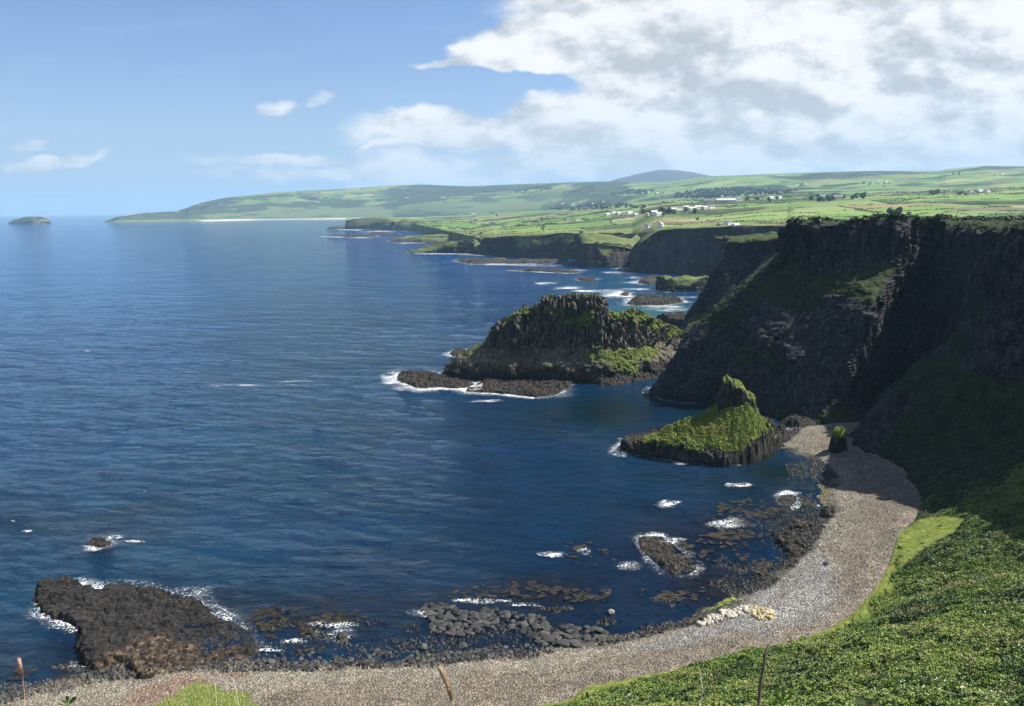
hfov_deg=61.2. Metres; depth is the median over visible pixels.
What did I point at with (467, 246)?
columnar cliff
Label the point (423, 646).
boulder
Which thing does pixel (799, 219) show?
bush
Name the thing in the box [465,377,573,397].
rock shelf
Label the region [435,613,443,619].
flat rock
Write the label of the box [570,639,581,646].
flat rock
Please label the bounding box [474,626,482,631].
flat rock
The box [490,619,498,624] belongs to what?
flat rock
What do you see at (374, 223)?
headland
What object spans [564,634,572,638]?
flat rock
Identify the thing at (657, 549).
skerry
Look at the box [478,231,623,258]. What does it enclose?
columnar cliff
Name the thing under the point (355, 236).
reef
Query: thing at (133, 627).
rock platform
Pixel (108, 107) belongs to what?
sky
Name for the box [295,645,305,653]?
rock
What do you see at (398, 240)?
reef
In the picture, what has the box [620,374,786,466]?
sea stack
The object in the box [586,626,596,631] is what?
flat rock
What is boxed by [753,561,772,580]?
rock
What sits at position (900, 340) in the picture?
cliff
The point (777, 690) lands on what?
leafy sprig
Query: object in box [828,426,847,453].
rock stump
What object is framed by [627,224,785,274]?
headland cliff
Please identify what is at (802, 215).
hedge
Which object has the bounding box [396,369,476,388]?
rock shelf
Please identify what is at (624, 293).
rock
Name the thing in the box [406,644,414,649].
boulder
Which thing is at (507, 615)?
flat rock
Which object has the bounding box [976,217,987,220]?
bush
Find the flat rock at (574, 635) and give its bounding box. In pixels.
[571,633,578,638]
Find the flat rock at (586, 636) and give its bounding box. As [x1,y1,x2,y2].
[582,634,590,640]
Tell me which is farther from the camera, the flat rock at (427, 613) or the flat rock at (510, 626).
the flat rock at (427, 613)
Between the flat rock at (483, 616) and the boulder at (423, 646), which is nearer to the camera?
the boulder at (423, 646)
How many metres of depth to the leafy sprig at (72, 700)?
2.38 m
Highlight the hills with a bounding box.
[104,166,1023,222]
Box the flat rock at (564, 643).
[556,639,571,647]
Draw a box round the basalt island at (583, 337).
[442,292,687,383]
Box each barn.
[702,199,714,201]
[715,198,735,201]
[834,195,842,198]
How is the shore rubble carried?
on the beach
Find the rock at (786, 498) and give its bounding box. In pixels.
[775,495,796,504]
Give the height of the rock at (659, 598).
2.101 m
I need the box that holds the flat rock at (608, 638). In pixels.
[605,636,613,641]
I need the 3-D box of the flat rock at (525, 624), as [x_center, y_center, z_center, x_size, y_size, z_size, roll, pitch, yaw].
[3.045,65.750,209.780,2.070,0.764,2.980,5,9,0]
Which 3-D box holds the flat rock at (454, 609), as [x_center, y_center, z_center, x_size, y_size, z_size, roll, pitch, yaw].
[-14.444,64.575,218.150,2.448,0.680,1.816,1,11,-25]
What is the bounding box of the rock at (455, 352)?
[449,348,465,356]
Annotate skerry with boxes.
[634,536,697,577]
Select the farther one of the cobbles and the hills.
the hills
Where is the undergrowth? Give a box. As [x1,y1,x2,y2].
[554,452,1023,705]
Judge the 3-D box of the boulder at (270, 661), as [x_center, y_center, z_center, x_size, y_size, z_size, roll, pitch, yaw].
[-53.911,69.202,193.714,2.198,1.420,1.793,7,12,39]
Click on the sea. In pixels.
(170, 421)
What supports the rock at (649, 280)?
in the sea
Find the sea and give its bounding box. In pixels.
[0,215,824,692]
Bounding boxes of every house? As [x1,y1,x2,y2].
[657,221,663,227]
[724,219,732,224]
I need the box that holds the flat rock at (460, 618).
[457,615,462,621]
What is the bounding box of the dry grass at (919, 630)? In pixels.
[590,472,1023,705]
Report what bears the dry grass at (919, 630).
on the cliff at (900, 340)
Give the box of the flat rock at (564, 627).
[559,625,568,629]
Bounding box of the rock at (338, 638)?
[335,632,350,641]
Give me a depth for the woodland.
6011.72 m
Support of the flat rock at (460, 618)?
in the sea
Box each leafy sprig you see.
[57,696,76,705]
[769,687,796,705]
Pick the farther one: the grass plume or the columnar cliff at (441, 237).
the columnar cliff at (441, 237)
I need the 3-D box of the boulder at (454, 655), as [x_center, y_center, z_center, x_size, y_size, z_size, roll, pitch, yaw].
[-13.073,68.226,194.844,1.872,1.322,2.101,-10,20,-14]
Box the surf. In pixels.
[25,223,799,665]
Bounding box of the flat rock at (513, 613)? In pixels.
[510,611,517,615]
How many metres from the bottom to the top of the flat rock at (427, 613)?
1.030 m
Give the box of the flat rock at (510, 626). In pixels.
[508,623,514,628]
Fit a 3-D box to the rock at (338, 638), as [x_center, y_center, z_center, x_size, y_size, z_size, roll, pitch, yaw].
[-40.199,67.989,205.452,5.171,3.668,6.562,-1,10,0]
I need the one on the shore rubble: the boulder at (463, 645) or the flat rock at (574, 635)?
the flat rock at (574, 635)
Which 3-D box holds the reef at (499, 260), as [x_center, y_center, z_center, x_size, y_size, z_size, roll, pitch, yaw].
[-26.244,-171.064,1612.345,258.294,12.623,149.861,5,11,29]
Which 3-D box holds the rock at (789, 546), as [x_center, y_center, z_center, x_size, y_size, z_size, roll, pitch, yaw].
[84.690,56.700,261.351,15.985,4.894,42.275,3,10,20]
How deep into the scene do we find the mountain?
12488.77 m
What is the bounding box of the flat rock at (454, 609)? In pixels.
[450,607,458,610]
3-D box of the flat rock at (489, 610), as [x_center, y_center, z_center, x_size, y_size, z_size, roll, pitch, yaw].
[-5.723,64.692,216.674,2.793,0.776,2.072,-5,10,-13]
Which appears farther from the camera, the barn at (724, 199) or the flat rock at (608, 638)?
the barn at (724, 199)
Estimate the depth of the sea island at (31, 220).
8687.78 m
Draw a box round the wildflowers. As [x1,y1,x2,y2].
[561,462,1023,705]
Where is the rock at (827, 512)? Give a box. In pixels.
[819,506,835,517]
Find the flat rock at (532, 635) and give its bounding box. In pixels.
[528,632,539,638]
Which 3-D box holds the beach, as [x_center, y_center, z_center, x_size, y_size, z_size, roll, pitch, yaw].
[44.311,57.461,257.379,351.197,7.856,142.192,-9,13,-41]
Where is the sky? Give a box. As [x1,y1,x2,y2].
[0,0,1023,215]
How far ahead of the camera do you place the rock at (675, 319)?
747.51 m
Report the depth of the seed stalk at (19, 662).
2.70 m
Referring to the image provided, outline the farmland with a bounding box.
[346,182,1023,242]
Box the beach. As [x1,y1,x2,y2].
[0,422,920,705]
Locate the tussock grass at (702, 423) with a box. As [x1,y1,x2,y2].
[639,396,775,450]
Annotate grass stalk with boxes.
[699,672,702,705]
[707,666,714,705]
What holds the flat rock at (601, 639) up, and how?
on the beach
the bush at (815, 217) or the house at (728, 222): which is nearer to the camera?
the bush at (815, 217)
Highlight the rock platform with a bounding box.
[34,575,262,678]
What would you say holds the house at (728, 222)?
on the farmland
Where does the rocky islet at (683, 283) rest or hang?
in the sea
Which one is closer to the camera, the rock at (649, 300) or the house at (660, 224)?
the rock at (649, 300)
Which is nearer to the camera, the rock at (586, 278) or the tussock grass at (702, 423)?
the tussock grass at (702, 423)
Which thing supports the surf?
on the sea
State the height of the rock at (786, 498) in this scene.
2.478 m
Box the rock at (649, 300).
[627,294,684,305]
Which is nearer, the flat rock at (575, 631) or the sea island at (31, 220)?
the flat rock at (575, 631)
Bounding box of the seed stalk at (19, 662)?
[16,658,24,705]
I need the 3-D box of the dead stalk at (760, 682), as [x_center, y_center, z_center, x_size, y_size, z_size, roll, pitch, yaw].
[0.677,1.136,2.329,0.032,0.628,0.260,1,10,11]
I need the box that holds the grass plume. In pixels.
[436,666,453,705]
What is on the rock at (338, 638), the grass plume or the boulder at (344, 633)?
the boulder at (344, 633)
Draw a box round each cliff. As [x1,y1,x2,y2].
[391,234,451,241]
[406,239,479,253]
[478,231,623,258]
[538,214,1023,705]
[574,231,640,267]
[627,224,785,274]
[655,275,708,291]
[681,231,777,331]
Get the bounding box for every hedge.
[484,230,581,235]
[712,209,862,219]
[743,211,877,220]
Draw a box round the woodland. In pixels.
[515,186,797,209]
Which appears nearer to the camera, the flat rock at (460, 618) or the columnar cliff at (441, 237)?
the flat rock at (460, 618)
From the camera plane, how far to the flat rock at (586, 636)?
202.48 m
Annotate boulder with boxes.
[266,658,275,664]
[338,630,347,638]
[357,660,367,665]
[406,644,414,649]
[419,643,427,650]
[450,653,457,657]
[458,641,467,648]
[512,648,519,652]
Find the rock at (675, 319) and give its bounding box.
[656,311,685,328]
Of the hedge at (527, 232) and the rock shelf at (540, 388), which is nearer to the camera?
the rock shelf at (540, 388)
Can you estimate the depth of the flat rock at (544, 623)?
209.20 m
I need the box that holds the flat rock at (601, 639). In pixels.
[597,636,605,642]
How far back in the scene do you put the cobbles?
192.49 m
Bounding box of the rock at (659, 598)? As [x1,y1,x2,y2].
[651,596,684,601]
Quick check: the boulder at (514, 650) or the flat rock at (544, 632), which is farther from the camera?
the flat rock at (544, 632)
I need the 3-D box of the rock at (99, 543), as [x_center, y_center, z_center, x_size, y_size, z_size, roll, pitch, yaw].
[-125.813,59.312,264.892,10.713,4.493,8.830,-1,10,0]
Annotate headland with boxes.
[345,218,396,229]
[391,220,422,230]
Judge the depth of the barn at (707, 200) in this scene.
3411.52 m
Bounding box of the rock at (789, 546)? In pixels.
[771,518,814,559]
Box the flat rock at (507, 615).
[504,613,510,618]
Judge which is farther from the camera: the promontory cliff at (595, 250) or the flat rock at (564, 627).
the promontory cliff at (595, 250)
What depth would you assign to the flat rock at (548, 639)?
201.56 m
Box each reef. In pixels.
[326,226,344,229]
[327,234,376,237]
[366,231,399,234]
[388,236,454,242]
[456,257,569,263]
[510,268,583,273]
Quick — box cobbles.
[0,422,920,705]
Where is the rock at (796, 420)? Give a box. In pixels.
[780,413,817,426]
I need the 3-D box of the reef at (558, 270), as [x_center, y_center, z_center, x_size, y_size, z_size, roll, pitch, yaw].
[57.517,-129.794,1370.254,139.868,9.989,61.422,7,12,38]
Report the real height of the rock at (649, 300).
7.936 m
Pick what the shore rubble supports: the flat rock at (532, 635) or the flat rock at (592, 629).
the flat rock at (532, 635)
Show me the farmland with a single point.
(834, 208)
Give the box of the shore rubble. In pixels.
[0,424,839,704]
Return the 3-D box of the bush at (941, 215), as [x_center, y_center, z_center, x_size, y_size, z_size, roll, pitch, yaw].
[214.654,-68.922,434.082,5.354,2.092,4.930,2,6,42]
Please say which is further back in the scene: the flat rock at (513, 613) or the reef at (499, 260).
the reef at (499, 260)
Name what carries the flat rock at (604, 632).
on the beach
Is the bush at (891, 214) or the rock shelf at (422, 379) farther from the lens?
the rock shelf at (422, 379)
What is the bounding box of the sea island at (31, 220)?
[8,216,50,223]
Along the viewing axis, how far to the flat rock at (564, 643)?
198.72 m
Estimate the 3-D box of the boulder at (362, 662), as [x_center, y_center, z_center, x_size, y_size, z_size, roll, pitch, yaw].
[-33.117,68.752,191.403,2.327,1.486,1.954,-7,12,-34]
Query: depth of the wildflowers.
151.44 m
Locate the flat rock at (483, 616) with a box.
[479,614,487,618]
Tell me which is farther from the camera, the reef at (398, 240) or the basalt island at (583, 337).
the reef at (398, 240)
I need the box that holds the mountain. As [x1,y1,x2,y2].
[609,170,709,181]
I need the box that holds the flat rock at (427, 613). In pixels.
[422,611,435,616]
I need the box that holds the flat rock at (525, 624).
[520,622,528,627]
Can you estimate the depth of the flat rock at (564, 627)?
207.47 m
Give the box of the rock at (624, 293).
[619,291,629,295]
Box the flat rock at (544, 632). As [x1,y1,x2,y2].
[539,630,550,635]
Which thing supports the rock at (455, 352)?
in the sea
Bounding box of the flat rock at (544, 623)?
[540,621,549,626]
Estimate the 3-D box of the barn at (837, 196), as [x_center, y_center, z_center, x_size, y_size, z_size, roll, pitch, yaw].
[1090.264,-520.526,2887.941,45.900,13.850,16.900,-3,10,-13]
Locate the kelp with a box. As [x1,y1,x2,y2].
[0,498,791,679]
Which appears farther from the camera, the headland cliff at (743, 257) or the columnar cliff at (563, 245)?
the columnar cliff at (563, 245)
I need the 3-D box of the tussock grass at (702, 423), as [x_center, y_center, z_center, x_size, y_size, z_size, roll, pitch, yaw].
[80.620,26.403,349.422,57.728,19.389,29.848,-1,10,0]
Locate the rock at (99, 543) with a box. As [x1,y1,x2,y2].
[87,537,111,548]
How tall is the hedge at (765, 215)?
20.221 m
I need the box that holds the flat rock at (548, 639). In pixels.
[542,636,554,642]
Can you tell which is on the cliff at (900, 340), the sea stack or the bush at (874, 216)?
the bush at (874, 216)
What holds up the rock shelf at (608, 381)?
in the sea
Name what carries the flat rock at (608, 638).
on the beach
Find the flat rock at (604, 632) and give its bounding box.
[601,630,608,634]
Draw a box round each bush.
[792,217,805,221]
[811,216,822,220]
[870,214,880,219]
[887,212,896,216]
[913,214,922,219]
[935,213,945,217]
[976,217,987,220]
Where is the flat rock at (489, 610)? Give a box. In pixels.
[485,609,494,612]
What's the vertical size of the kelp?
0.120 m
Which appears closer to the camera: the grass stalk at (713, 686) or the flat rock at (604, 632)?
the grass stalk at (713, 686)
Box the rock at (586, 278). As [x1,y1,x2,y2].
[576,276,597,280]
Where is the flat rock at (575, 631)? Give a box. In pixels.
[570,629,578,634]
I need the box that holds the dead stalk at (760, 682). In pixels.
[757,644,768,705]
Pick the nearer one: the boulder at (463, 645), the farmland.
the boulder at (463, 645)
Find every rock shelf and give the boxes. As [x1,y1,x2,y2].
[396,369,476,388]
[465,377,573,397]
[598,372,661,385]
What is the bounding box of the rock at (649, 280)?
[638,275,656,284]
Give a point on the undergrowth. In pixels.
(952, 615)
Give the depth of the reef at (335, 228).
4498.34 m
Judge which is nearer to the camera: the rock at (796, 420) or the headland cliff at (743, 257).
the rock at (796, 420)
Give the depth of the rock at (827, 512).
279.02 m
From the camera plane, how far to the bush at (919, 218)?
427.94 m
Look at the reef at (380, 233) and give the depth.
3448.12 m
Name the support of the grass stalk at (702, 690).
on the cliff at (900, 340)
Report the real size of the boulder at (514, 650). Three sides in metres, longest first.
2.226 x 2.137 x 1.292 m

